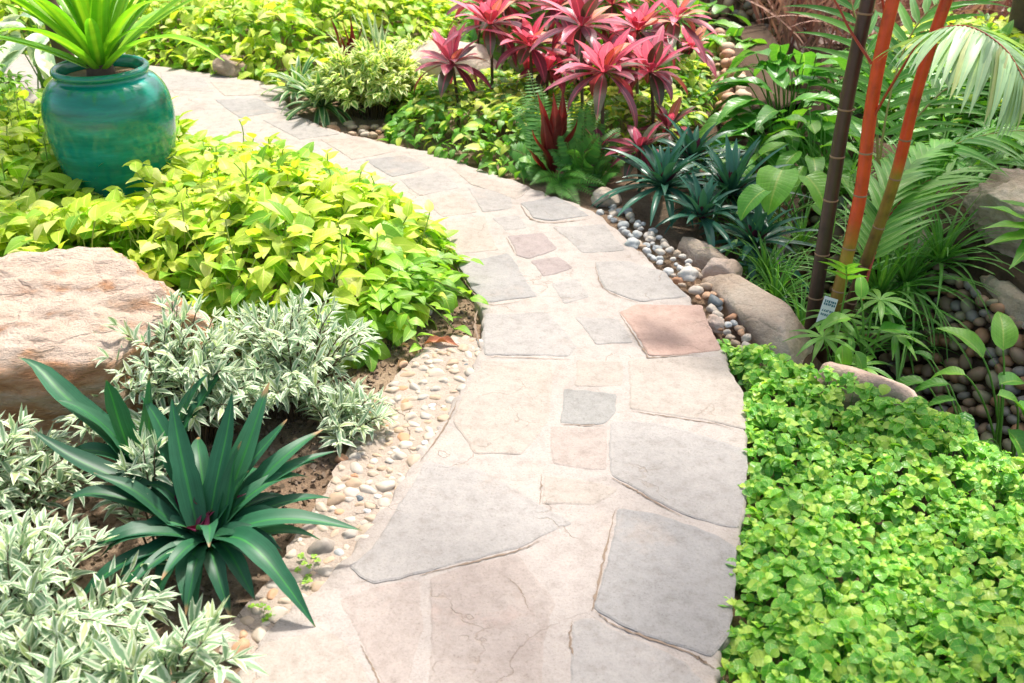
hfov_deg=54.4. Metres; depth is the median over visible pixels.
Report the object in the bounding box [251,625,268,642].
pebble
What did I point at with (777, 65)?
broad leaved plant
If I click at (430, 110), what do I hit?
green vine bed
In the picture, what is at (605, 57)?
cordyline
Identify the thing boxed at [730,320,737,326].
pebble
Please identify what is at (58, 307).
boulder
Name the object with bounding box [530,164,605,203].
sword fern
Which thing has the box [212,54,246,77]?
rock
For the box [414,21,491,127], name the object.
cordyline
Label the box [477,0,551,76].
cordyline
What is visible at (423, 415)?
pebble
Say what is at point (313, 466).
soil crumbs
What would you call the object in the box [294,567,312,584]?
clover seedling
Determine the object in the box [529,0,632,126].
cordyline
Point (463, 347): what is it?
pebble
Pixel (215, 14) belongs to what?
lime bed
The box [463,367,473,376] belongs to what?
pebble
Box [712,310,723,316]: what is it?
pebble
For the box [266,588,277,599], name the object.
pebble
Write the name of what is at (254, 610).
pebble
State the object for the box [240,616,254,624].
pebble
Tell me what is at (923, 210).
grass clump
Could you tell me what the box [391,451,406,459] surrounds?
pebble
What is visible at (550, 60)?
cordyline
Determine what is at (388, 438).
pebble
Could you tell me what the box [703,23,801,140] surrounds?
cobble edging
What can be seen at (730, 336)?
pebble
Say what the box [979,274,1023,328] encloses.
rock
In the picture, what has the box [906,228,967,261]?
rock
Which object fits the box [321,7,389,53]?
grey spiky plant
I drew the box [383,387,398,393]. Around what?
pebble
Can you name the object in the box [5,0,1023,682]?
ground
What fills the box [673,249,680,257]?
pebble
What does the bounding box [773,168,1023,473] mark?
pebbles
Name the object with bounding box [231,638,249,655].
pebble
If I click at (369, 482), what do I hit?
pebble
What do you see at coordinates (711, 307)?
pebble
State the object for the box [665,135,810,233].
boat lily
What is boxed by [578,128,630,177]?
cordyline
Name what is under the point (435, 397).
pebble
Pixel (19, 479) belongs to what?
silver shrub
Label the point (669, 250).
pebble
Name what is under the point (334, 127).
pebble
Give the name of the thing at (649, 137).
cordyline
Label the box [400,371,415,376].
pebble
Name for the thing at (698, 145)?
boat lily
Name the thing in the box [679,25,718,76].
cordyline
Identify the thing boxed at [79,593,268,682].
silver shrub
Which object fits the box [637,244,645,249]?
pebble
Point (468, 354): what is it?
pebble
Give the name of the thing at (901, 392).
rock
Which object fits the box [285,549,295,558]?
pebble
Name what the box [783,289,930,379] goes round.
umbrella plant
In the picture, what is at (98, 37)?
potted plant
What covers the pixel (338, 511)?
pebble
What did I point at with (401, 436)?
pebble
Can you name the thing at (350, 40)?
dark spiky plant
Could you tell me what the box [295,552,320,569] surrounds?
clover seedling
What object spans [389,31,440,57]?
variegated bush
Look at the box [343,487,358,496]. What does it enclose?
pebble
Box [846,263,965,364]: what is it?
grass clump
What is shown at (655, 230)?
pebble
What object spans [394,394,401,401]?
pebble
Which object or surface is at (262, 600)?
pebble
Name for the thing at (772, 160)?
broad leaved plant
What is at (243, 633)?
pebble
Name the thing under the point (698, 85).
leafy bed
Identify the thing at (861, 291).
round leaved plant
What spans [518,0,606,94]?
cordyline
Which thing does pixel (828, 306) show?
plant label
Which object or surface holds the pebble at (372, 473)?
on the ground
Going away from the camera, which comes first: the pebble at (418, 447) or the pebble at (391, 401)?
the pebble at (418, 447)
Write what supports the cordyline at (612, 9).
on the ground
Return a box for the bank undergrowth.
[677,139,786,301]
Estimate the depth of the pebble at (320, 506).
2.44 m
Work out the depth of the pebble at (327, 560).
2.28 m
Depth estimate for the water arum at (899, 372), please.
3.21 m
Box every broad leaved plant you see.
[0,6,124,88]
[640,0,750,40]
[695,27,796,112]
[698,43,863,174]
[700,109,826,205]
[751,107,873,205]
[776,53,906,160]
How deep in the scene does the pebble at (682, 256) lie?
3.73 m
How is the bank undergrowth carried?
on the ground
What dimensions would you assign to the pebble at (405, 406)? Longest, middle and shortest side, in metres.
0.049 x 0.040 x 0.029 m
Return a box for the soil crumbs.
[30,303,473,670]
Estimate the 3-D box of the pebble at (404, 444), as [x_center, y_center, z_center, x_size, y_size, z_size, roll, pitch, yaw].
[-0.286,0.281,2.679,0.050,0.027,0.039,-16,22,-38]
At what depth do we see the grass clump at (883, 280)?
3.78 m
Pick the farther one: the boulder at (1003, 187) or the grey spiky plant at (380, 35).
the grey spiky plant at (380, 35)
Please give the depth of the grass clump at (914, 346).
3.81 m
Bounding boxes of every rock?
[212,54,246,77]
[591,187,621,206]
[677,237,728,270]
[700,257,742,279]
[700,273,812,363]
[707,314,724,333]
[812,362,917,433]
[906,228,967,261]
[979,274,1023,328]
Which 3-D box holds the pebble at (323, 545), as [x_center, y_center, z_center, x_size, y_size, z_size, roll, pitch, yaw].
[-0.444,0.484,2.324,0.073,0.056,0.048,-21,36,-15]
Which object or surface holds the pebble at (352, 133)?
on the ground
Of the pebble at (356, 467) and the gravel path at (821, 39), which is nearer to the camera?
the pebble at (356, 467)
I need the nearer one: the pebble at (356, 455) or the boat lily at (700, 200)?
the pebble at (356, 455)
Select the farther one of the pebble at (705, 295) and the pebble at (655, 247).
the pebble at (655, 247)
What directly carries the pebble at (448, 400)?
on the ground
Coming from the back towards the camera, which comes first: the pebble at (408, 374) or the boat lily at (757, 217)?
the boat lily at (757, 217)
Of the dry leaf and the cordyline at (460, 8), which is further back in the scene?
the cordyline at (460, 8)
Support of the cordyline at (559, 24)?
on the ground
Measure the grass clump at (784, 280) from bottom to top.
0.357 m
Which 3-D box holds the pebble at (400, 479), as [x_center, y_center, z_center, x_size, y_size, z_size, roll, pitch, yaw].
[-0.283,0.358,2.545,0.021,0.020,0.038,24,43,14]
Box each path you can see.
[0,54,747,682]
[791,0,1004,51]
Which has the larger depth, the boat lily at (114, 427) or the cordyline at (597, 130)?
the cordyline at (597, 130)
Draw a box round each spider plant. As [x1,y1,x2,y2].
[261,53,317,105]
[275,68,365,127]
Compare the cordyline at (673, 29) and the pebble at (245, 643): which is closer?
the pebble at (245, 643)
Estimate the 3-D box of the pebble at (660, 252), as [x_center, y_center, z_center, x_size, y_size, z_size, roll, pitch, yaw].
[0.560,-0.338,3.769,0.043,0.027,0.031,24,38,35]
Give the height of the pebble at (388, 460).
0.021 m
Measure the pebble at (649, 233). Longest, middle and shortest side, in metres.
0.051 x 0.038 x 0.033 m
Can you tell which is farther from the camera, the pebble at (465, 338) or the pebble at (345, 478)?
the pebble at (465, 338)
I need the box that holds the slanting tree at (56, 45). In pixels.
[45,0,74,63]
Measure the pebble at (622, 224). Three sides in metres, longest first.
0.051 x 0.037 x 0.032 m
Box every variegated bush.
[305,35,434,119]
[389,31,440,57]
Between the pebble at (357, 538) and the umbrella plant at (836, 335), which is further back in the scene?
the umbrella plant at (836, 335)
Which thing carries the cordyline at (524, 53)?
on the ground
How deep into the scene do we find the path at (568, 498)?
2.54 m
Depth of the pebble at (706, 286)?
3.51 m
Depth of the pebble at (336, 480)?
2.53 m
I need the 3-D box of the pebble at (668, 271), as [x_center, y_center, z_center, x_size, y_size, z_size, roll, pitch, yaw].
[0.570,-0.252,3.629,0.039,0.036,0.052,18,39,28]
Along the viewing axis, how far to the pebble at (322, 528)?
2.38 m
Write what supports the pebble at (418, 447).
on the ground
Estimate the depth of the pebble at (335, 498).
2.46 m
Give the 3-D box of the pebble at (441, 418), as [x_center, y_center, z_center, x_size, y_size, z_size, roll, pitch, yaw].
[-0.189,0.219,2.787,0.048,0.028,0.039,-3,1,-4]
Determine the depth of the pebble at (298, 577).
2.23 m
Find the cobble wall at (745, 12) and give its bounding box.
[693,0,852,79]
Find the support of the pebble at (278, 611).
on the ground
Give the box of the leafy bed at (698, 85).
[553,50,717,158]
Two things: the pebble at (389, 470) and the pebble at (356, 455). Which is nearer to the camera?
the pebble at (389, 470)
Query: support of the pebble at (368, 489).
on the ground
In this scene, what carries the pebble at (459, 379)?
on the ground
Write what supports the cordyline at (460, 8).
on the ground
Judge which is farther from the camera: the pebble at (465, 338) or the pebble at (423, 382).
the pebble at (465, 338)
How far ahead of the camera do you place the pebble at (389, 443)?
2.67 m
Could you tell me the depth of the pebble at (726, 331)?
3.24 m
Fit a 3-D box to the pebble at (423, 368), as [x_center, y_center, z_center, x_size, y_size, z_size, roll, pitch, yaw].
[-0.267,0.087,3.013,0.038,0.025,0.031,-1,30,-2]
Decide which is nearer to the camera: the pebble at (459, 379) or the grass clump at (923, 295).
the pebble at (459, 379)
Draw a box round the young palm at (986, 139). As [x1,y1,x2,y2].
[782,0,1023,306]
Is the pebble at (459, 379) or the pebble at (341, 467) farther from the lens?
the pebble at (459, 379)
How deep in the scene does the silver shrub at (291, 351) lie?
2.74 m
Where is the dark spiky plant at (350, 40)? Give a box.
[330,16,370,64]
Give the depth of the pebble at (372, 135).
4.94 m
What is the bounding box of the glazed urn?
[41,54,175,196]
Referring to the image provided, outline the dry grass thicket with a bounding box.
[710,0,1011,55]
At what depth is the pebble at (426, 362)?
3.04 m
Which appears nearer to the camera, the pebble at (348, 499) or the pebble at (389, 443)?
the pebble at (348, 499)
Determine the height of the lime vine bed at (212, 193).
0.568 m
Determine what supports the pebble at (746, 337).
on the ground
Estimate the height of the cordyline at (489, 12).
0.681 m
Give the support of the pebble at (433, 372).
on the ground
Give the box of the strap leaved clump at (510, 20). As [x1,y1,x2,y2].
[436,0,570,34]
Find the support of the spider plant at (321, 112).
on the ground
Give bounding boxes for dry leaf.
[424,335,457,345]
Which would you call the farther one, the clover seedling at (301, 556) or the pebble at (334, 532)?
the pebble at (334, 532)
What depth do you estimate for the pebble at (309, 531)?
2.35 m
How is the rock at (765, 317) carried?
on the ground
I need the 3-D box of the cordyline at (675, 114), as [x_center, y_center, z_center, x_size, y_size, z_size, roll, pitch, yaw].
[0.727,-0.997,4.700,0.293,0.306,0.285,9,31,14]
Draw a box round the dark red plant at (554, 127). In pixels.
[526,88,577,173]
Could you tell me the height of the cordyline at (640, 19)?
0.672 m
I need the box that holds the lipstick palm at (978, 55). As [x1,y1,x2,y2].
[804,0,1023,363]
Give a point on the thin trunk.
(708, 10)
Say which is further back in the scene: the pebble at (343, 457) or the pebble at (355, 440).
the pebble at (355, 440)
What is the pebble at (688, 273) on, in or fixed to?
on the ground
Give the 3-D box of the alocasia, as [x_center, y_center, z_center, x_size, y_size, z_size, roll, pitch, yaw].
[1.095,-0.444,3.880,0.332,0.494,0.505,17,34,27]
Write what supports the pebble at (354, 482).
on the ground
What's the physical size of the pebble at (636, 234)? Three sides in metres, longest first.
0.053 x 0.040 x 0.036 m
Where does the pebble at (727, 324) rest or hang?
on the ground
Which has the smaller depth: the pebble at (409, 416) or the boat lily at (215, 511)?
the boat lily at (215, 511)
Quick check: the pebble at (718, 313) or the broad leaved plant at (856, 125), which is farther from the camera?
the broad leaved plant at (856, 125)
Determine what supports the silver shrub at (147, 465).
on the ground
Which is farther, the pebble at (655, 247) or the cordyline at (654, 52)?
the cordyline at (654, 52)
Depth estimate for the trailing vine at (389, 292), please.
3.16 m
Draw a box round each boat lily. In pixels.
[18,357,231,481]
[29,382,361,626]
[592,126,719,228]
[641,113,745,180]
[655,170,752,248]
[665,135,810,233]
[687,203,817,293]
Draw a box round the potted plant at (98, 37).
[0,0,223,76]
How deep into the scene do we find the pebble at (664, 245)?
3.81 m
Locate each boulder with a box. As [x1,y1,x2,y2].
[0,246,256,475]
[408,38,501,102]
[962,168,1023,261]
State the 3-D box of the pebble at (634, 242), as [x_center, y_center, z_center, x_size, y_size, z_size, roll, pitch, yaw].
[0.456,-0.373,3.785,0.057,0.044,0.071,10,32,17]
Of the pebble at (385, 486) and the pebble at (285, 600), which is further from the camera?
the pebble at (385, 486)
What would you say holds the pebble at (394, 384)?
on the ground
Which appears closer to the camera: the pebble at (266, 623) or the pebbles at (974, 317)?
the pebble at (266, 623)
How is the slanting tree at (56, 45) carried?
on the ground
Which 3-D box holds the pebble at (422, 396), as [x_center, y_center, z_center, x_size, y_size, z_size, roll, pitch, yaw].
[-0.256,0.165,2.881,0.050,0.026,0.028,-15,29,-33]
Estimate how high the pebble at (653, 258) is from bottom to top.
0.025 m
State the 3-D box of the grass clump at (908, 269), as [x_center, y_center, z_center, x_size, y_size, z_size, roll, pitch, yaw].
[1.500,-0.283,3.825,0.739,0.452,0.809,-17,34,-27]
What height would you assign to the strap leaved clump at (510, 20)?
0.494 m
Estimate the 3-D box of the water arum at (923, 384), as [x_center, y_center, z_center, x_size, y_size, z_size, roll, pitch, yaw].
[1.296,0.326,3.191,0.338,0.409,0.441,-13,33,-22]
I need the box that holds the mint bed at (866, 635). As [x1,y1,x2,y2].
[716,339,1023,682]
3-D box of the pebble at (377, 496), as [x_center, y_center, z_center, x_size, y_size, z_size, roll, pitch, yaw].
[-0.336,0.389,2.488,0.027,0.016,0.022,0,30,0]
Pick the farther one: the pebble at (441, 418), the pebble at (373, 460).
the pebble at (441, 418)
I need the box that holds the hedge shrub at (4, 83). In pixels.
[0,27,34,103]
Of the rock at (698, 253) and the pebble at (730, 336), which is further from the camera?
the rock at (698, 253)
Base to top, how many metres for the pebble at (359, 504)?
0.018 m
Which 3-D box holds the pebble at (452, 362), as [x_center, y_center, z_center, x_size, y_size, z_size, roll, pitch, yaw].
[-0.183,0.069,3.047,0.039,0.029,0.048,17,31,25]
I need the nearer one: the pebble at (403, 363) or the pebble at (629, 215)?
the pebble at (403, 363)
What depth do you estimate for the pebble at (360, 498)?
2.48 m
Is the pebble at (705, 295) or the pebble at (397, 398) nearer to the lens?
the pebble at (397, 398)
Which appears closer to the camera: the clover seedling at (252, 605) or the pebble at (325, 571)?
the clover seedling at (252, 605)
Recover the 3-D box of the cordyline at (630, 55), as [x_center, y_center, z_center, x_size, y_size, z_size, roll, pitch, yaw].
[0.582,-1.424,5.149,0.465,0.519,0.364,-21,36,-31]
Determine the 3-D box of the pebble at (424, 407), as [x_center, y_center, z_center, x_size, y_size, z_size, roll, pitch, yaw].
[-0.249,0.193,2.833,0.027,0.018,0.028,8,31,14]
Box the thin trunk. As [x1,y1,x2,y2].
[705,0,709,29]
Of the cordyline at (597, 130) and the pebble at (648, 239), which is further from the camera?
the cordyline at (597, 130)
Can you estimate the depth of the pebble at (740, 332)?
3.22 m
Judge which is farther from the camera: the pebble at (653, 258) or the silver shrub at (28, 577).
the pebble at (653, 258)
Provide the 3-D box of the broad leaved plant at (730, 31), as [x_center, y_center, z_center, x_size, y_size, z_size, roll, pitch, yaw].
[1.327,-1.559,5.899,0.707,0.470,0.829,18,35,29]
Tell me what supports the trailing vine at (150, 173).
on the lime vine bed at (212, 193)
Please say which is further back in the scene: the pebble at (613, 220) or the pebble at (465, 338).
the pebble at (613, 220)
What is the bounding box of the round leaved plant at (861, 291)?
[818,274,915,370]
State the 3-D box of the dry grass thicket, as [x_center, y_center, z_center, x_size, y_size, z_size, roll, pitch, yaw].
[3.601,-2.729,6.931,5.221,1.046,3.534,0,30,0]
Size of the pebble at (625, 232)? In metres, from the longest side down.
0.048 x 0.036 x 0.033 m
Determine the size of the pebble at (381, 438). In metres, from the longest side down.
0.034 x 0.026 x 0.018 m
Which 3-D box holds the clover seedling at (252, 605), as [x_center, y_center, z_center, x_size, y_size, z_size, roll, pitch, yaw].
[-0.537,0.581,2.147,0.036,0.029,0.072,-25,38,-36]
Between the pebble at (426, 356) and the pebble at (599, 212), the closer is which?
the pebble at (426, 356)
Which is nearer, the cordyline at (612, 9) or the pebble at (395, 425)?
the pebble at (395, 425)
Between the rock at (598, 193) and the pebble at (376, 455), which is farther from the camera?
the rock at (598, 193)
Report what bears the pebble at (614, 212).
on the ground
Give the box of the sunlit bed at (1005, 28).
[862,8,1023,169]
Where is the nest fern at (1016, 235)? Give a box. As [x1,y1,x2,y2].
[979,200,1023,268]
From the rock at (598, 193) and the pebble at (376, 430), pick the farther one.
the rock at (598, 193)
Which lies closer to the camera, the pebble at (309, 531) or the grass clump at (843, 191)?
the pebble at (309, 531)
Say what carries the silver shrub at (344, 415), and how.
on the ground
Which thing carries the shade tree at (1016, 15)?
on the ground
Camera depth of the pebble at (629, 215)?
4.06 m
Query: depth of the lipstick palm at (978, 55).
3.06 m
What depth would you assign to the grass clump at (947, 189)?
4.29 m
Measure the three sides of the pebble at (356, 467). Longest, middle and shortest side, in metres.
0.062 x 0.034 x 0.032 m
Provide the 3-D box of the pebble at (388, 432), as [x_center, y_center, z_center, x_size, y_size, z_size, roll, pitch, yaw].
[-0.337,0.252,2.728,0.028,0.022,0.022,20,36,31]
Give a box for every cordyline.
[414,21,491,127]
[439,0,534,119]
[446,0,516,47]
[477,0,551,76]
[477,12,579,97]
[517,38,586,110]
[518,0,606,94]
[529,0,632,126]
[543,27,658,150]
[547,19,609,99]
[575,24,679,113]
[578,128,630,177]
[591,25,689,147]
[598,0,683,124]
[599,0,653,79]
[603,121,668,188]
[638,97,695,150]
[651,0,717,87]
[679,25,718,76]
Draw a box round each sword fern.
[507,71,555,181]
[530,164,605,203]
[548,85,626,189]
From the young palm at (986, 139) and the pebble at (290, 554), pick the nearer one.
the pebble at (290, 554)
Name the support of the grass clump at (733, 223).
on the ground
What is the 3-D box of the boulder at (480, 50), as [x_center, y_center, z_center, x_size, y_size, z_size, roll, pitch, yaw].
[-0.423,-1.416,5.573,0.706,0.525,0.393,5,30,9]
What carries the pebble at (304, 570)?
on the ground
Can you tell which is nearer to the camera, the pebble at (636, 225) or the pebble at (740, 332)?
the pebble at (740, 332)
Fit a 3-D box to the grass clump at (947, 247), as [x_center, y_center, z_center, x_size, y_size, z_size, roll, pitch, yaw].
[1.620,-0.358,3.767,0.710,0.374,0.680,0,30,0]
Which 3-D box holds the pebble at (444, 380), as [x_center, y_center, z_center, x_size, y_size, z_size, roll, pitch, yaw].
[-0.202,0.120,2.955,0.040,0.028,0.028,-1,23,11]
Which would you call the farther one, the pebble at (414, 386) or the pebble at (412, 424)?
the pebble at (414, 386)
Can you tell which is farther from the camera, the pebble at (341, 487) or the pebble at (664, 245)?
the pebble at (664, 245)
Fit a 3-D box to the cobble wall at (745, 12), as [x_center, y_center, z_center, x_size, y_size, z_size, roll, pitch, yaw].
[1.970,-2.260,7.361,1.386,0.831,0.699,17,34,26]
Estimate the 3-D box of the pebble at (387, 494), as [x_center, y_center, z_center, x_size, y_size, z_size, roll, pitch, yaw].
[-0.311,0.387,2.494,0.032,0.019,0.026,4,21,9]
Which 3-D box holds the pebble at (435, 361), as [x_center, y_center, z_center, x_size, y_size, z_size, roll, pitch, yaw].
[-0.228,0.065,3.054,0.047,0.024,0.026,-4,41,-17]
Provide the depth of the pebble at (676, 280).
3.56 m
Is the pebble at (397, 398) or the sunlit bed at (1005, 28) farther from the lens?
the sunlit bed at (1005, 28)
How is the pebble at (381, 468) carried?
on the ground
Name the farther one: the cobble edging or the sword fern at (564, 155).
the cobble edging
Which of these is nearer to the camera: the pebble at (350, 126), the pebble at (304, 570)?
the pebble at (304, 570)
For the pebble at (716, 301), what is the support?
on the ground
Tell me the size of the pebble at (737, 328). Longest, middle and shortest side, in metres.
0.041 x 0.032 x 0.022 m
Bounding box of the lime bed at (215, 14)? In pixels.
[0,0,464,88]
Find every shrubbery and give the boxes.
[457,0,694,94]
[828,22,1023,188]
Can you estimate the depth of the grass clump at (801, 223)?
4.19 m
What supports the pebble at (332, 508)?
on the ground
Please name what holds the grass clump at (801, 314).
on the ground
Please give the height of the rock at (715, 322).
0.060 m
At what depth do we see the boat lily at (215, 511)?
2.24 m
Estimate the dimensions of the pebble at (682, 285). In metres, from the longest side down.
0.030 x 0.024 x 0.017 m
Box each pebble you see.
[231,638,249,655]
[239,629,247,638]
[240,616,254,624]
[250,606,262,614]
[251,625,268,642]
[259,598,266,602]
[260,621,270,626]
[266,581,277,588]
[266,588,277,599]
[268,606,288,619]
[278,597,290,603]
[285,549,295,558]
[291,571,303,582]
[297,564,311,575]
[300,530,313,537]
[307,537,334,554]
[310,581,325,591]
[314,502,326,511]
[316,525,327,531]
[318,566,334,576]
[323,556,334,563]
[327,125,339,129]
[327,492,345,505]
[328,505,335,511]
[330,529,338,536]
[331,476,340,484]
[334,484,345,491]
[334,509,344,514]
[334,548,343,555]
[335,454,347,462]
[337,465,344,470]
[341,475,350,480]
[341,529,357,538]
[343,120,355,126]
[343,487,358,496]
[344,497,353,501]
[344,516,354,522]
[345,478,362,487]
[347,123,357,129]
[347,131,356,135]
[348,452,360,458]
[350,462,362,473]
[353,433,362,442]
[354,535,368,540]
[355,502,363,506]
[356,495,363,500]
[357,125,369,130]
[359,484,376,493]
[359,524,373,533]
[360,132,369,136]
[360,520,367,525]
[364,502,375,508]
[364,515,375,521]
[365,480,372,485]
[367,131,377,138]
[367,471,378,476]
[369,458,377,463]
[370,124,378,129]
[372,453,381,456]
[373,494,381,498]
[374,428,380,433]
[375,480,395,491]
[376,466,385,470]
[377,436,385,441]
[377,498,389,506]
[382,491,392,496]
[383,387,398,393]
[384,441,392,446]
[385,430,393,434]
[385,436,392,440]
[385,457,394,463]
[386,467,392,473]
[387,399,394,405]
[388,381,398,386]
[389,421,399,428]
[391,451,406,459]
[393,427,404,432]
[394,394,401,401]
[397,432,409,440]
[397,476,404,482]
[398,386,407,390]
[398,441,412,448]
[399,360,407,368]
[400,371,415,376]
[400,402,412,410]
[404,412,416,420]
[406,396,416,400]
[406,454,420,466]
[407,421,419,426]
[409,382,419,390]
[411,362,419,367]
[414,428,422,432]
[415,445,426,450]
[417,394,428,399]
[418,365,428,370]
[418,379,427,385]
[420,354,429,358]
[420,405,427,410]
[420,412,431,418]
[423,432,434,440]
[424,360,431,364]
[425,426,432,431]
[426,368,444,376]
[429,394,440,399]
[430,386,440,391]
[432,359,442,363]
[433,342,443,345]
[437,351,445,355]
[437,414,448,421]
[438,378,448,382]
[445,396,454,403]
[446,348,456,352]
[446,359,458,365]
[448,369,459,373]
[453,376,464,382]
[456,384,465,391]
[457,344,468,351]
[461,335,469,340]
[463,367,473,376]
[464,351,471,357]
[596,209,603,214]
[608,204,616,208]
[609,209,617,216]
[610,218,617,222]
[617,221,628,227]
[621,229,630,237]
[624,237,639,248]
[625,212,634,219]
[632,230,642,238]
[633,222,641,228]
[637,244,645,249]
[642,247,651,255]
[643,231,654,238]
[645,236,655,242]
[648,228,657,233]
[650,255,656,261]
[652,245,661,250]
[655,235,662,239]
[655,248,664,255]
[656,260,663,264]
[660,242,669,248]
[663,267,673,276]
[665,246,673,253]
[672,277,686,283]
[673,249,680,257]
[677,266,698,281]
[678,283,685,287]
[679,254,686,258]
[688,286,703,294]
[700,282,711,291]
[702,292,710,298]
[706,303,718,312]
[708,294,722,306]
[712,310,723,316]
[723,329,730,334]
[724,313,737,321]
[724,321,731,327]
[725,334,735,339]
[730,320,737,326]
[730,339,740,345]
[734,325,744,331]
[737,329,744,335]
[741,334,750,341]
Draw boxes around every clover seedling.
[247,603,271,621]
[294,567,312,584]
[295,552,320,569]
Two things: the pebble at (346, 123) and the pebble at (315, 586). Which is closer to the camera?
the pebble at (315, 586)
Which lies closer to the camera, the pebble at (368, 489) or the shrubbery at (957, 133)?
the pebble at (368, 489)
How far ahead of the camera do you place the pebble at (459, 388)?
2.91 m
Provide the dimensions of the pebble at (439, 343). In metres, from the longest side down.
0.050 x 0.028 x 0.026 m
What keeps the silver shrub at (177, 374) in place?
on the ground
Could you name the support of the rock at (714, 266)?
on the ground
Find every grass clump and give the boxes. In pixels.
[693,197,790,273]
[706,220,830,304]
[733,239,865,335]
[764,195,858,281]
[769,119,938,236]
[770,273,872,357]
[778,192,1000,379]
[786,114,1008,256]
[798,159,977,313]
[802,214,1008,361]
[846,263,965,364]
[854,281,959,389]
[856,194,1023,323]
[857,240,966,338]
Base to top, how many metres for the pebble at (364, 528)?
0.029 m
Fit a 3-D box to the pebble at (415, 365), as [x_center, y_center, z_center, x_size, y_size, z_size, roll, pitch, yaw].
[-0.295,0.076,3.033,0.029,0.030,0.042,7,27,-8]
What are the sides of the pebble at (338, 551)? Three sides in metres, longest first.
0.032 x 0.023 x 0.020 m
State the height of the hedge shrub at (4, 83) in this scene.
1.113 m
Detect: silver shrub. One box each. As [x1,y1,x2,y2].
[0,403,106,570]
[0,498,181,682]
[0,604,148,682]
[52,289,285,454]
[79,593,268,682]
[91,423,171,543]
[210,282,381,421]
[293,374,397,457]
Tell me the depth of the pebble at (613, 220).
4.03 m
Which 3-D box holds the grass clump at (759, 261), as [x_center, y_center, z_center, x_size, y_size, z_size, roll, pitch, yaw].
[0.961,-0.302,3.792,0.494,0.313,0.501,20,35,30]
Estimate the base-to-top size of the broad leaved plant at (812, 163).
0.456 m
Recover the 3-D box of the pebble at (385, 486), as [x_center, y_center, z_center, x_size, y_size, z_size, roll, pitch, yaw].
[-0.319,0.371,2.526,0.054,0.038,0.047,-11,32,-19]
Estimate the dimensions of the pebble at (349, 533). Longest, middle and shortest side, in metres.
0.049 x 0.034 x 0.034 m
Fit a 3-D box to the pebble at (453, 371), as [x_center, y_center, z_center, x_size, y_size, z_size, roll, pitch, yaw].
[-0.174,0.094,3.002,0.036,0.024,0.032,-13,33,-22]
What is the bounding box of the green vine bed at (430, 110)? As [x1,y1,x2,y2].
[378,64,560,183]
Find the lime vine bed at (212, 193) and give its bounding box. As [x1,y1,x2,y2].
[0,76,472,371]
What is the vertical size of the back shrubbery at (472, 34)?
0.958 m
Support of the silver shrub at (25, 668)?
on the ground
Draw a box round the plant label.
[811,296,837,354]
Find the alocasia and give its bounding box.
[737,165,835,250]
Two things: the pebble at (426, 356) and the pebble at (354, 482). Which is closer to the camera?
the pebble at (354, 482)
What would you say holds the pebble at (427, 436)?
on the ground
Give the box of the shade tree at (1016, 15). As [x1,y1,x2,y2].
[1008,0,1023,33]
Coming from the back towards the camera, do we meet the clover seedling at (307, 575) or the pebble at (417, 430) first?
the pebble at (417, 430)
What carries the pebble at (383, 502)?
on the ground
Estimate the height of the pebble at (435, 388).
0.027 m
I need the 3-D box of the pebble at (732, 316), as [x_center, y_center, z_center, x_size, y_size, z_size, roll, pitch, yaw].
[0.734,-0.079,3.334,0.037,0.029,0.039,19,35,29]
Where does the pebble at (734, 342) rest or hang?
on the ground
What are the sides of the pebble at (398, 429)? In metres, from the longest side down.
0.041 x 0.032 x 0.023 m
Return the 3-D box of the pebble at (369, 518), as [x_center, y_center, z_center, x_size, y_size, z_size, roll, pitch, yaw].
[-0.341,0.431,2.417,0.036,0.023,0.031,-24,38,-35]
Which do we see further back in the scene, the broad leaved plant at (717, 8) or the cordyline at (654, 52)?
the broad leaved plant at (717, 8)
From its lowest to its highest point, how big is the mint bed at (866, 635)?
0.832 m
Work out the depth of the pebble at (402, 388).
2.91 m
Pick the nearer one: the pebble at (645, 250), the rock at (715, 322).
the rock at (715, 322)
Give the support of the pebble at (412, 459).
on the ground
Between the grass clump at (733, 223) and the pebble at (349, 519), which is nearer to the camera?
the pebble at (349, 519)
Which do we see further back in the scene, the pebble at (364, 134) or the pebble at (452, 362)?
the pebble at (364, 134)
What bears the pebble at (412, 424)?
on the ground
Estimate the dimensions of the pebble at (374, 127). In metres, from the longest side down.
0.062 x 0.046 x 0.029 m
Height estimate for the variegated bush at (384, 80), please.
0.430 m
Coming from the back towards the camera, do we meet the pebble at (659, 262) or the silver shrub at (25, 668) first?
the pebble at (659, 262)
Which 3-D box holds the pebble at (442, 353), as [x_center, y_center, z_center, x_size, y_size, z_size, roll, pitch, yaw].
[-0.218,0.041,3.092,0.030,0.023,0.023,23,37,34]
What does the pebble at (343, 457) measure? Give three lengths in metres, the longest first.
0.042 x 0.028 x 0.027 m
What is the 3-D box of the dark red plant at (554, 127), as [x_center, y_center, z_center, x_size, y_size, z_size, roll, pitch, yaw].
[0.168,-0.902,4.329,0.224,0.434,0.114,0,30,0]
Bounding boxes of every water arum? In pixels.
[896,350,974,459]
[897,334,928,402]
[931,311,1023,471]
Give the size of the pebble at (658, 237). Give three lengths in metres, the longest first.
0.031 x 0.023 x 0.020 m
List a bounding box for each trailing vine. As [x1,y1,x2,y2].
[122,143,194,182]
[346,251,488,360]
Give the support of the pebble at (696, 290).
on the ground
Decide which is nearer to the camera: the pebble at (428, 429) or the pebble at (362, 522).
the pebble at (362, 522)
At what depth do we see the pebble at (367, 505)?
2.45 m
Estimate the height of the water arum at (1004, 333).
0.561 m
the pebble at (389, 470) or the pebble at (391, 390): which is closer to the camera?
the pebble at (389, 470)

